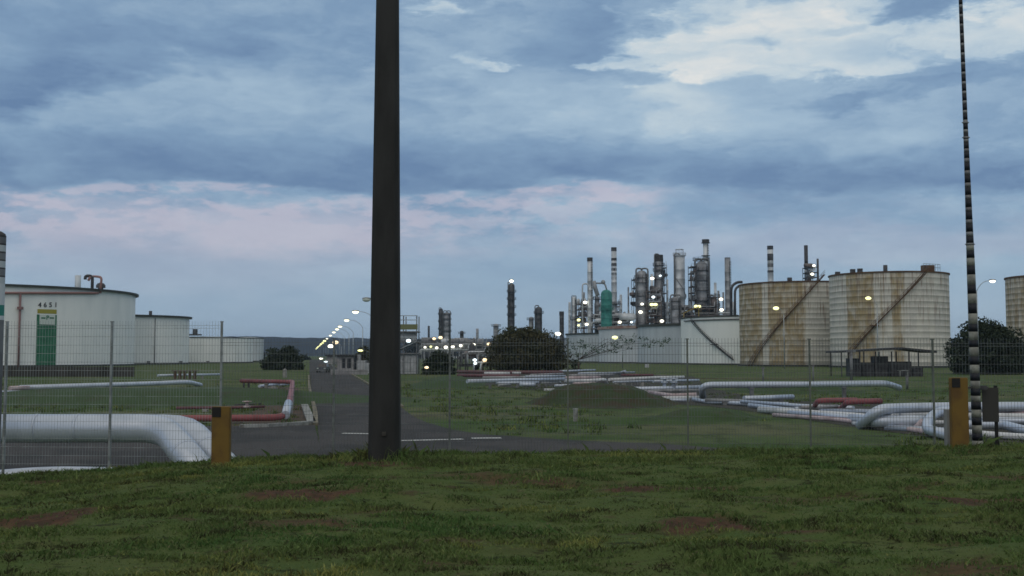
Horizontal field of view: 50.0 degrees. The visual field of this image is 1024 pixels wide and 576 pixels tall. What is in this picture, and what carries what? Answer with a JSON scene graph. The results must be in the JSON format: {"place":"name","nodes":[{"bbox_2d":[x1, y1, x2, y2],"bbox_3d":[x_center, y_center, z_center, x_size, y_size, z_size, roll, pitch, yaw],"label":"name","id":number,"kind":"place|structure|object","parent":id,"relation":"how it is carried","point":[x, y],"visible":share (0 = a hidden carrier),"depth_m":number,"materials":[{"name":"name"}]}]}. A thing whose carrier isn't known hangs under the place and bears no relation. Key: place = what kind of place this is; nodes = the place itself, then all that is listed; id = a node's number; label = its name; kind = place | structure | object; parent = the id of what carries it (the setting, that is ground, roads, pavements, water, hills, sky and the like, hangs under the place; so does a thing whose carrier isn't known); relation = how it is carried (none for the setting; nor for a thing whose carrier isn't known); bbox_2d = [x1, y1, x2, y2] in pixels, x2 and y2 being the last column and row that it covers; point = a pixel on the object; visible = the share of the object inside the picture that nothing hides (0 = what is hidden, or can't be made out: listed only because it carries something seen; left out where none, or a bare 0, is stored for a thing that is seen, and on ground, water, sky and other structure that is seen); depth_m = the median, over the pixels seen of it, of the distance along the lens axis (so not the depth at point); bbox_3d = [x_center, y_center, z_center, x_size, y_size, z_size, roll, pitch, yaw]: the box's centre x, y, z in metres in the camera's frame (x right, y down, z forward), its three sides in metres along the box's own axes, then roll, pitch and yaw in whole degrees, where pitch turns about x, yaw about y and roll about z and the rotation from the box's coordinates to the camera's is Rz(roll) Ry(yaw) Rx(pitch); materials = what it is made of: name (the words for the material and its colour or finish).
{"place":"outdoors","nodes":[
{"label":"outdoors","id":0,"kind":"place"},
{"bbox_2d":[3,367,134,376],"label":"retaining wall","id":1,"kind":"structure","parent":0,"point":[119,371],"depth_m":149.37,"materials":[{"name":"concrete"}]},
{"bbox_2d":[0,359,720,469],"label":"road","id":2,"kind":"structure","parent":0,"point":[288,443],"depth_m":36.78,"materials":[{"name":"asphalt"}]},
{"bbox_2d":[241,421,313,427],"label":"kerb","id":3,"kind":"structure","parent":2,"relation":"on","point":[282,424],"depth_m":45.51,"materials":[{"name":"concrete"}]},
{"bbox_2d":[400,315,419,373],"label":"loading tower","id":4,"kind":"structure","parent":0,"point":[409,362],"depth_m":167.81,"materials":[{"name":"grey metal"}]},
{"bbox_2d":[0,356,1023,575],"bbox_3d":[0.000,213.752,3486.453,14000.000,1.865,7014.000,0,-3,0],"label":"ground","id":5,"kind":"structure","parent":0,"point":[675,432],"depth_m":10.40,"materials":[{"name":"green plant"}]},
{"bbox_2d":[0,231,5,449],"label":"round post","id":6,"kind":"object","parent":5,"relation":"on","point":[2,264],"visible":1,"depth_m":15.58,"materials":[{"name":"grey metal"}]},
{"bbox_2d":[0,466,111,473],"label":"pipe","id":7,"kind":"object","parent":5,"relation":"on","point":[9,471],"visible":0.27,"depth_m":23.59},
{"bbox_2d":[3,274,138,366],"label":"storage tank","id":8,"kind":"object","parent":5,"relation":"on","point":[77,304],"visible":0.97,"depth_m":277.31,"materials":[{"name":"grey"}]},
{"bbox_2d":[1,414,208,461],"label":"pipe","id":9,"kind":"object","parent":5,"relation":"on","point":[166,430],"visible":0.79,"depth_m":26.52,"materials":[{"name":"metal"}]},
{"bbox_2d":[19,380,202,389],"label":"pipe","id":10,"kind":"object","parent":5,"relation":"on","point":[158,383],"visible":0.73,"depth_m":95.06,"materials":[{"name":"metal"}]},
{"bbox_2d":[1,414,234,458],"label":"pipe","id":11,"kind":"object","parent":5,"relation":"on","point":[198,430],"visible":0.12,"depth_m":27.64,"materials":[{"name":"metal"}]},
{"bbox_2d":[134,311,191,364],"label":"storage tank","id":12,"kind":"object","parent":5,"relation":"on","point":[160,341],"visible":0.38,"depth_m":337.43,"materials":[{"name":"grey"}]},
{"bbox_2d":[171,370,198,378],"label":"pipe stand","id":13,"kind":"object","parent":5,"relation":"on","point":[180,374],"visible":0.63,"depth_m":132.96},
{"bbox_2d":[157,373,219,378],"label":"pipe","id":14,"kind":"object","parent":5,"relation":"on","point":[201,375],"visible":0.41,"depth_m":137.32,"materials":[{"name":"metal"}]},
{"bbox_2d":[2,386,418,408],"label":"mound","id":15,"kind":"object","parent":5,"relation":"on","point":[231,396],"visible":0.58,"depth_m":67.38,"materials":[{"name":"green plant"}]},
{"bbox_2d":[176,406,263,411],"bbox_3d":[-15.433,6.412,58.395,4.658,0.276,0.706,1,-4,-23],"label":"pipe","id":16,"kind":"object","parent":5,"relation":"on","point":[206,408],"visible":0.72,"depth_m":57.97,"materials":[{"name":"metal"}]},
{"bbox_2d":[189,329,252,361],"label":"storage tank","id":17,"kind":"object","parent":5,"relation":"on","point":[211,353],"visible":0.47,"depth_m":384.18,"materials":[{"name":"grey"}]},
{"bbox_2d":[211,406,231,466],"bbox_3d":[-3.788,1.999,14.301,0.238,0.909,0.108,0,-3,0],"label":"marker post","id":18,"kind":"object","parent":5,"relation":"on","point":[221,436],"visible":0.85,"depth_m":14.26,"materials":[{"name":"yellow paint"}]},
{"bbox_2d":[180,380,293,421],"bbox_3d":[-17.029,6.141,62.363,14.226,1.299,31.272,0,-3,0],"label":"pipe","id":19,"kind":"object","parent":5,"relation":"on","point":[265,417],"visible":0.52,"depth_m":47.98,"materials":[{"name":"metal"}]},
{"bbox_2d":[282,399,292,418],"bbox_3d":[-10.159,5.459,49.576,0.380,0.766,2.467,1,-4,-8],"label":"pipe sleeve","id":20,"kind":"object","parent":19,"relation":"on","point":[286,410],"visible":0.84,"depth_m":48.86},
{"bbox_2d":[239,337,263,361],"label":"storage tank","id":21,"kind":"object","parent":5,"relation":"on","point":[258,354],"visible":0.39,"depth_m":465.37,"materials":[{"name":"grey"}]},
{"bbox_2d":[232,386,305,425],"bbox_3d":[-16.400,7.577,75.569,4.190,0.001,59.964,1,-4,-11],"label":"dirt patch","id":22,"kind":"object","parent":5,"relation":"on","point":[299,413],"visible":0.14,"depth_m":55.80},
{"bbox_2d":[259,345,305,369],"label":"bush","id":23,"kind":"object","parent":5,"relation":"on","point":[289,353],"visible":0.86,"depth_m":215.57,"materials":[{"name":"green plant"}]},
{"bbox_2d":[301,404,315,420],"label":"kerb","id":24,"kind":"structure","parent":5,"relation":"on","point":[308,414],"depth_m":53.67,"materials":[{"name":"concrete"}]},
{"bbox_2d":[308,375,317,425],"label":"kerb","id":25,"kind":"structure","parent":5,"relation":"on","point":[315,413],"depth_m":56.05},
{"bbox_2d":[331,370,367,374],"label":"wall","id":26,"kind":"structure","parent":5,"relation":"on","point":[345,372],"depth_m":164.41,"materials":[{"name":"paint"}]},
{"bbox_2d":[335,355,366,369],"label":"guard house","id":27,"kind":"structure","parent":5,"relation":"on","point":[357,363],"depth_m":171.66,"materials":[{"name":"paint"}]},
{"bbox_2d":[355,346,369,362],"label":"bush","id":28,"kind":"object","parent":5,"relation":"on","point":[364,355],"visible":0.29,"depth_m":190.49,"materials":[{"name":"green plant"}]},
{"bbox_2d":[368,0,400,460],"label":"utility pole","id":29,"kind":"object","parent":5,"relation":"on","point":[384,429],"visible":0.88,"depth_m":14.13,"materials":[{"name":"metal"}]},
{"bbox_2d":[401,339,420,354],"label":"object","id":30,"kind":"object","parent":5,"relation":"on","point":[412,349],"visible":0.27,"depth_m":901.56,"materials":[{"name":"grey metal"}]},
{"bbox_2d":[420,349,456,374],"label":"bush","id":31,"kind":"object","parent":5,"relation":"on","point":[438,360],"visible":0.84,"depth_m":165.39,"materials":[{"name":"green plant"}]},
{"bbox_2d":[442,310,451,354],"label":"process column","id":32,"kind":"structure","parent":5,"relation":"on","point":[446,327],"depth_m":757.80,"materials":[{"name":"metal"}]},
{"bbox_2d":[419,336,489,362],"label":"pipe structure","id":33,"kind":"object","parent":5,"relation":"on","point":[454,341],"visible":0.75,"depth_m":419.15,"materials":[{"name":"metal"}]},
{"bbox_2d":[457,341,553,370],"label":"pipe structure","id":34,"kind":"object","parent":5,"relation":"on","point":[472,353],"visible":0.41,"depth_m":189.37,"materials":[{"name":"metal"}]},
{"bbox_2d":[507,279,515,333],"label":"process column","id":35,"kind":"structure","parent":5,"relation":"on","point":[511,305],"depth_m":639.03,"materials":[{"name":"metal"}]},
{"bbox_2d":[0,321,1023,474],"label":"fence","id":36,"kind":"object","parent":5,"relation":"on","point":[4,412],"visible":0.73,"depth_m":19.63,"materials":[{"name":"metal"}]},
{"bbox_2d":[2,380,1023,445],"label":"weeds","id":37,"kind":"object","parent":5,"relation":"on","point":[596,425],"visible":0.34,"depth_m":58.27,"materials":[{"name":"green plant"}]},
{"bbox_2d":[483,325,575,370],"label":"tree","id":38,"kind":"object","parent":5,"relation":"on","point":[511,358],"visible":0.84,"depth_m":186.02,"materials":[{"name":"green plant"}]},
{"bbox_2d":[534,305,543,332],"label":"process column","id":39,"kind":"structure","parent":5,"relation":"on","point":[538,313],"depth_m":638.46,"materials":[{"name":"metal"}]},
{"bbox_2d":[559,311,563,358],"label":"process column","id":40,"kind":"structure","parent":5,"relation":"on","point":[561,319],"depth_m":598.87,"materials":[{"name":"metal"}]},
{"bbox_2d":[570,295,577,332],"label":"process column","id":41,"kind":"structure","parent":5,"relation":"on","point":[573,318],"depth_m":469.40,"materials":[{"name":"metal"}]},
{"bbox_2d":[565,333,598,362],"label":"storage tank","id":42,"kind":"object","parent":5,"relation":"on","point":[589,338],"visible":0.23,"depth_m":421.91,"materials":[{"name":"grey"}]},
{"bbox_2d":[577,298,587,332],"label":"pipe structure","id":43,"kind":"object","parent":5,"relation":"on","point":[585,305],"visible":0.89,"depth_m":471.75,"materials":[{"name":"metal"}]},
{"bbox_2d":[564,378,607,382],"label":"pipe","id":44,"kind":"object","parent":5,"relation":"on","point":[582,380],"visible":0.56,"depth_m":97.78,"materials":[{"name":"grey metal"}]},
{"bbox_2d":[587,257,592,332],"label":"chimney","id":45,"kind":"object","parent":5,"relation":"on","point":[590,291],"visible":0.71,"depth_m":469.78,"materials":[{"name":"metal"}]},
{"bbox_2d":[523,382,680,408],"bbox_3d":[5.717,6.576,68.298,11.500,1.288,17.250,0,-3,0],"label":"mound","id":46,"kind":"object","parent":5,"relation":"on","point":[558,395],"visible":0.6,"depth_m":64.18,"materials":[{"name":"plant"}]},
{"bbox_2d":[599,290,613,326],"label":"process vessel","id":47,"kind":"object","parent":5,"relation":"on","point":[606,308],"visible":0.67,"depth_m":456.42,"materials":[{"name":"teal paint"}]},
{"bbox_2d":[585,310,635,332],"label":"pipe structure","id":48,"kind":"object","parent":5,"relation":"on","point":[616,321],"visible":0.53,"depth_m":464.78,"materials":[{"name":"metal"}]},
{"bbox_2d":[618,313,635,319],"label":"drum","id":49,"kind":"object","parent":48,"relation":"on","point":[626,316],"visible":1,"depth_m":459.80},
{"bbox_2d":[611,247,620,312],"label":"chimney","id":50,"kind":"object","parent":5,"relation":"on","point":[614,275],"visible":0.69,"depth_m":490.20,"materials":[{"name":"metal"}]},
{"bbox_2d":[597,326,637,362],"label":"storage tank","id":51,"kind":"object","parent":5,"relation":"on","point":[609,332],"visible":0.22,"depth_m":384.53,"materials":[{"name":"grey"}]},
{"bbox_2d":[566,333,670,369],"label":"tree","id":52,"kind":"object","parent":5,"relation":"on","point":[593,349],"visible":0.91,"depth_m":175.65,"materials":[{"name":"green plant"}]},
{"bbox_2d":[634,268,648,324],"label":"process column","id":53,"kind":"structure","parent":5,"relation":"on","point":[641,280],"depth_m":468.62,"materials":[{"name":"metal"}]},
{"bbox_2d":[646,276,663,323],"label":"pipe structure","id":54,"kind":"object","parent":5,"relation":"on","point":[655,303],"visible":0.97,"depth_m":466.41,"materials":[{"name":"metal"}]},
{"bbox_2d":[636,323,680,362],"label":"storage tank","id":55,"kind":"object","parent":5,"relation":"on","point":[661,332],"visible":0.2,"depth_m":355.37,"materials":[{"name":"grey"}]},
{"bbox_2d":[653,253,664,323],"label":"process column","id":56,"kind":"structure","parent":5,"relation":"on","point":[658,269],"depth_m":477.47,"materials":[{"name":"metal"}]},
{"bbox_2d":[669,294,681,322],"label":"process vessel","id":57,"kind":"object","parent":5,"relation":"on","point":[675,307],"visible":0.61,"depth_m":454.65,"materials":[{"name":"metal"}]},
{"bbox_2d":[688,263,696,316],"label":"pipe structure","id":58,"kind":"object","parent":5,"relation":"on","point":[691,278],"visible":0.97,"depth_m":463.24,"materials":[{"name":"metal"}]},
{"bbox_2d":[682,302,717,316],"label":"pipe structure","id":59,"kind":"object","parent":5,"relation":"on","point":[703,306],"visible":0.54,"depth_m":454.14,"materials":[{"name":"metal"}]},
{"bbox_2d":[693,257,709,314],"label":"process column","id":60,"kind":"structure","parent":5,"relation":"on","point":[703,280],"depth_m":466.51,"materials":[{"name":"metal"}]},
{"bbox_2d":[701,239,709,264],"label":"process column","id":61,"kind":"structure","parent":60,"relation":"on","point":[705,242],"depth_m":476.75,"materials":[{"name":"metal"}]},
{"bbox_2d":[680,315,739,364],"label":"storage tank","id":62,"kind":"object","parent":5,"relation":"on","point":[701,332],"visible":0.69,"depth_m":325.61,"materials":[{"name":"grey"}]},
{"bbox_2d":[707,294,719,314],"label":"process vessel","id":63,"kind":"object","parent":5,"relation":"on","point":[713,299],"visible":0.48,"depth_m":461.17,"materials":[{"name":"metal"}]},
{"bbox_2d":[725,257,730,314],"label":"chimney","id":64,"kind":"object","parent":5,"relation":"on","point":[727,281],"visible":0.49,"depth_m":469.99,"materials":[{"name":"metal"}]},
{"bbox_2d":[459,372,1023,442],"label":"gravel","id":65,"kind":"structure","parent":5,"relation":"on","point":[717,395],"depth_m":71.58,"materials":[{"name":"gravel"}]},
{"bbox_2d":[457,374,520,376],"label":"pipe","id":66,"kind":"object","parent":65,"relation":"on","point":[472,375],"visible":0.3,"depth_m":120.20,"materials":[{"name":"grey metal"}]},
{"bbox_2d":[457,370,562,373],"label":"pipe","id":67,"kind":"object","parent":65,"relation":"on","point":[481,371],"visible":0.55,"depth_m":132.20,"materials":[{"name":"grey metal"}]},
{"bbox_2d":[466,377,566,388],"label":"pipe","id":68,"kind":"object","parent":65,"relation":"on","point":[558,378],"visible":0.74,"depth_m":98.31,"materials":[{"name":"grey metal"}]},
{"bbox_2d":[482,376,557,378],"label":"pipe","id":69,"kind":"object","parent":65,"relation":"on","point":[493,377],"visible":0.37,"depth_m":106.11,"materials":[{"name":"grey metal"}]},
{"bbox_2d":[608,376,684,385],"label":"pipe","id":70,"kind":"object","parent":65,"relation":"on","point":[633,378],"visible":0.77,"depth_m":105.06,"materials":[{"name":"grey metal"}]},
{"bbox_2d":[637,385,699,392],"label":"pipe","id":71,"kind":"object","parent":65,"relation":"on","point":[677,387],"visible":0.45,"depth_m":85.28,"materials":[{"name":"grey metal"}]},
{"bbox_2d":[642,389,698,392],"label":"pipe","id":72,"kind":"object","parent":65,"relation":"on","point":[677,390],"visible":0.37,"depth_m":79.40,"materials":[{"name":"grey metal"}]},
{"bbox_2d":[647,391,696,395],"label":"pipe","id":73,"kind":"object","parent":65,"relation":"on","point":[664,394],"visible":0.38,"depth_m":75.11,"materials":[{"name":"grey metal"}]},
{"bbox_2d":[705,398,743,404],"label":"pipe","id":74,"kind":"object","parent":65,"relation":"on","point":[725,401],"visible":0.7,"depth_m":65.11,"materials":[{"name":"grey metal"}]},
{"bbox_2d":[691,397,787,405],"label":"pipe","id":75,"kind":"object","parent":65,"relation":"on","point":[738,403],"visible":0.38,"depth_m":65.70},
{"bbox_2d":[742,394,794,401],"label":"pipe","id":76,"kind":"object","parent":65,"relation":"on","point":[779,398],"visible":0.83,"depth_m":66.22,"materials":[{"name":"grey metal"}]},
{"bbox_2d":[740,400,854,407],"bbox_3d":[14.984,6.355,58.917,0.484,0.455,9.447,2,-4,-24],"label":"pipe","id":77,"kind":"object","parent":65,"relation":"on","point":[774,403],"visible":0.44,"depth_m":59.94,"materials":[{"name":"grey metal"}]},
{"bbox_2d":[699,380,901,398],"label":"pipe","id":78,"kind":"object","parent":65,"relation":"on","point":[843,385],"visible":0.81,"depth_m":71.65,"materials":[{"name":"grey metal"}]},
{"bbox_2d":[757,407,864,414],"bbox_3d":[14.369,5.957,51.939,0.700,0.402,9.019,1,-4,-20],"label":"pipe","id":79,"kind":"object","parent":65,"relation":"on","point":[771,410],"visible":0.35,"depth_m":54.15,"materials":[{"name":"grey metal"}]},
{"bbox_2d":[787,410,847,416],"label":"pipe","id":80,"kind":"object","parent":65,"relation":"on","point":[813,413],"visible":0.23,"depth_m":50.93,"materials":[{"name":"grey metal"}]},
{"bbox_2d":[812,397,857,409],"bbox_3d":[15.383,5.878,54.788,2.041,1.033,6.453,0,-3,0],"label":"pipe","id":81,"kind":"object","parent":65,"relation":"on","point":[816,403],"visible":0.56,"depth_m":51.78,"materials":[{"name":"red metal"}]},
{"bbox_2d":[772,413,927,434],"bbox_3d":[14.647,5.714,46.266,1.245,0.190,13.994,1,-4,-13],"label":"pipe","id":82,"kind":"object","parent":65,"relation":"on","point":[910,429],"visible":0.38,"depth_m":49.78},
{"bbox_2d":[838,398,882,407],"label":"pipe","id":83,"kind":"object","parent":65,"relation":"on","point":[869,401],"visible":0.62,"depth_m":50.67,"materials":[{"name":"red metal"}]},
{"bbox_2d":[821,409,900,414],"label":"pipe","id":84,"kind":"object","parent":65,"relation":"on","point":[864,411],"visible":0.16,"depth_m":50.80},
{"bbox_2d":[847,414,924,425],"bbox_3d":[15.329,5.580,46.307,2.135,0.709,5.673,0,-3,0],"label":"pipe","id":85,"kind":"object","parent":65,"relation":"on","point":[902,419],"visible":0.61,"depth_m":43.55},
{"bbox_2d":[884,425,969,430],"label":"pipe","id":86,"kind":"object","parent":65,"relation":"on","point":[898,427],"visible":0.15,"depth_m":43.16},
{"bbox_2d":[856,402,1023,428],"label":"pipe","id":87,"kind":"object","parent":65,"relation":"on","point":[907,408],"visible":0.65,"depth_m":44.17,"materials":[{"name":"grey metal"}]},
{"bbox_2d":[901,413,1023,418],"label":"pipe","id":88,"kind":"object","parent":65,"relation":"on","point":[1016,415],"visible":0.11,"depth_m":44.59,"materials":[{"name":"grey metal"}]},
{"bbox_2d":[969,420,1023,433],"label":"pipe","id":89,"kind":"object","parent":65,"relation":"on","point":[1008,424],"visible":0.5,"depth_m":40.89,"materials":[{"name":"grey metal"}]},
{"bbox_2d":[969,430,1023,439],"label":"pipe","id":90,"kind":"object","parent":65,"relation":"on","point":[990,433],"visible":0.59,"depth_m":38.54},
{"bbox_2d":[767,246,773,281],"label":"chimney","id":91,"kind":"object","parent":5,"relation":"on","point":[770,270],"visible":0.4,"depth_m":520.57,"materials":[{"name":"grey metal"}]},
{"bbox_2d":[738,272,829,366],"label":"storage tank","id":92,"kind":"object","parent":5,"relation":"on","point":[803,306],"visible":0.68,"depth_m":278.15,"materials":[{"name":"grey"}]},
{"bbox_2d":[730,281,742,314],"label":"transfer pipe","id":93,"kind":"object","parent":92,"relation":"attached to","point":[731,294],"visible":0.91,"depth_m":440.03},
{"bbox_2d":[723,387,866,393],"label":"pipe","id":94,"kind":"object","parent":5,"relation":"on","point":[773,390],"visible":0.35,"depth_m":84.97,"materials":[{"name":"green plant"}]},
{"bbox_2d":[802,263,817,280],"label":"pipe structure","id":95,"kind":"object","parent":5,"relation":"on","point":[808,268],"visible":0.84,"depth_m":483.24,"materials":[{"name":"metal"}]},
{"bbox_2d":[826,347,936,376],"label":"open shed","id":96,"kind":"structure","parent":5,"relation":"on","point":[884,365],"depth_m":151.81,"materials":[{"name":"metal"}]},
{"bbox_2d":[828,263,950,367],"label":"storage tank","id":97,"kind":"object","parent":5,"relation":"on","point":[911,307],"visible":0.9,"depth_m":250.38,"materials":[{"name":"grey"}]},
{"bbox_2d":[923,406,948,438],"bbox_3d":[15.942,4.979,40.712,1.399,0.968,6.134,-2,-4,24],"label":"pipe","id":98,"kind":"object","parent":5,"relation":"on","point":[928,427],"visible":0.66,"depth_m":40.48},
{"bbox_2d":[943,409,949,445],"bbox_3d":[6.045,1.992,15.127,0.140,0.630,0.120,0,-3,0],"label":"concrete post","id":99,"kind":"object","parent":5,"relation":"on","point":[946,428],"visible":0.29,"depth_m":15.10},
{"bbox_2d":[949,378,968,447],"bbox_3d":[6.035,1.749,14.817,0.232,1.077,0.105,0,-3,0],"label":"marker post","id":100,"kind":"object","parent":5,"relation":"on","point":[958,411],"visible":0.85,"depth_m":14.78,"materials":[{"name":"yellow paint"}]},
{"bbox_2d":[959,0,987,446],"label":"striped mast","id":101,"kind":"object","parent":5,"relation":"on","point":[975,387],"visible":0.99,"depth_m":15.19,"materials":[{"name":"black"}]},
{"bbox_2d":[943,316,1023,374],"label":"tree","id":102,"kind":"object","parent":5,"relation":"on","point":[991,329],"visible":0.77,"depth_m":165.90,"materials":[{"name":"green plant"}]},
{"bbox_2d":[982,385,998,445],"bbox_3d":[6.635,1.824,15.235,0.223,0.939,0.055,0,-3,0],"label":"sign","id":103,"kind":"object","parent":5,"relation":"on","point":[990,404],"visible":0.82,"depth_m":15.22,"materials":[{"name":"metal"}]},
{"bbox_2d":[1004,275,1023,341],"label":"storage tank","id":104,"kind":"object","parent":5,"relation":"on","point":[1014,292],"visible":0.61,"depth_m":283.09,"materials":[{"name":"grey"}]},
{"bbox_2d":[0,0,1023,338],"label":"sky","id":105,"kind":"structure","parent":0,"point":[208,161],"materials":[{"name":"blue"}]},
{"bbox_2d":[199,336,953,355],"bbox_3d":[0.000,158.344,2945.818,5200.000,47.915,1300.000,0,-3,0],"label":"hills","id":106,"kind":"structure","parent":0,"point":[311,349],"depth_m":2465.93,"materials":[{"name":"plant"}]},
{"bbox_2d":[673,249,685,317],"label":"process column","id":107,"kind":"structure","parent":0,"point":[679,273],"depth_m":475.28,"materials":[{"name":"grey metal"}]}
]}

